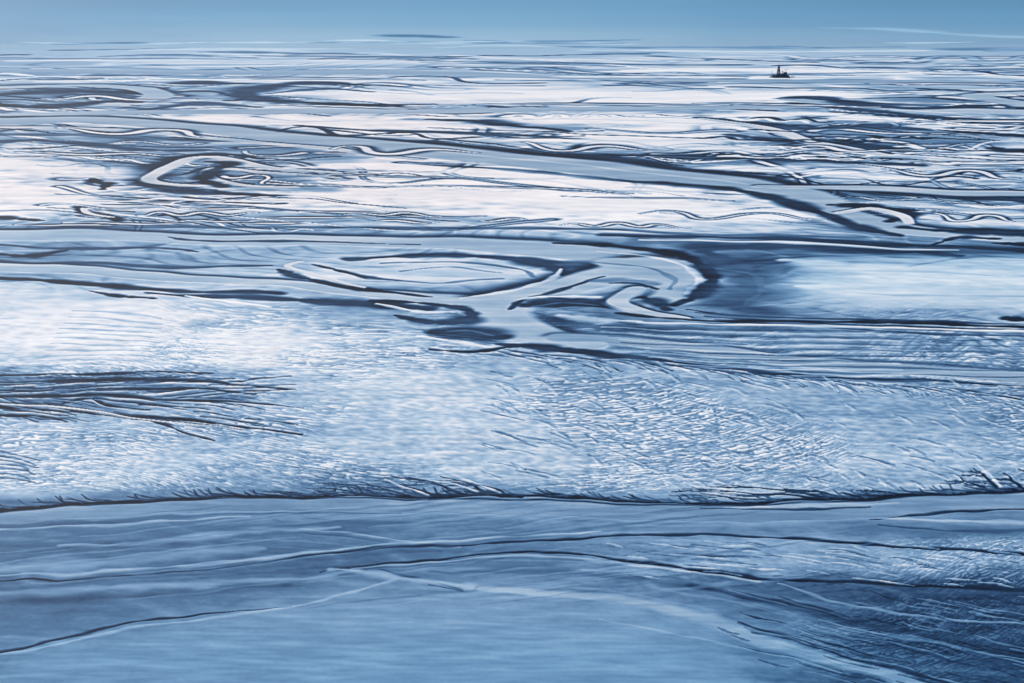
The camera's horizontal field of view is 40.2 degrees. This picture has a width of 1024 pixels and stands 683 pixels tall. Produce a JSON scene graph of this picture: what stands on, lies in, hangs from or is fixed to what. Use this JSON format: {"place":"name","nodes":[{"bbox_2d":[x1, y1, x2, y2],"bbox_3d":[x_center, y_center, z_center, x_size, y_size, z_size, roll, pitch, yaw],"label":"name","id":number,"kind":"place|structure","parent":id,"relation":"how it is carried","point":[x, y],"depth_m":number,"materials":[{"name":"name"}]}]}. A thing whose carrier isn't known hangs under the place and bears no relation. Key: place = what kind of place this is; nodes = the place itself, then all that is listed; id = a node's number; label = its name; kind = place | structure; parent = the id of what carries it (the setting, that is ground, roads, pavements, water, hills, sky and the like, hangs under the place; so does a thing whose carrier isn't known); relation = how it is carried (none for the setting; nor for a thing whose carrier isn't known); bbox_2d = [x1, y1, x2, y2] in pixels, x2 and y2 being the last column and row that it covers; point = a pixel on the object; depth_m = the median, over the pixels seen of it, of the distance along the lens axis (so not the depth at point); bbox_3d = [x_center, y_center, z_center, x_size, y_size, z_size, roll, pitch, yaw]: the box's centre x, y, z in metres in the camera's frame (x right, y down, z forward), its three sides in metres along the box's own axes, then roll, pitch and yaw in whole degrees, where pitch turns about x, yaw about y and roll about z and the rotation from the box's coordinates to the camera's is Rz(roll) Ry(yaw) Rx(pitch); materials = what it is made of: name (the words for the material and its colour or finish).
{"place":"outdoors","nodes":[
{"label":"outdoors","id":0,"kind":"place"},
{"bbox_2d":[0,27,1023,682],"bbox_3d":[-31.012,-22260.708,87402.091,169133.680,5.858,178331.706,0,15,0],"label":"tidal flat","id":1,"kind":"structure","parent":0,"point":[306,393],"depth_m":2168.14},
{"bbox_2d":[769,65,794,77],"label":"drilling platform","id":2,"kind":"structure","parent":1,"relation":"on","point":[782,75],"depth_m":8442.66,"materials":[{"name":"paint"}]},
{"bbox_2d":[0,0,1023,682],"bbox_3d":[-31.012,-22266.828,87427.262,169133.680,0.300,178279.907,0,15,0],"label":"tidal channel water","id":3,"kind":"structure","parent":0,"point":[712,24],"depth_m":7092.38,"materials":[{"name":"blue liquid"}]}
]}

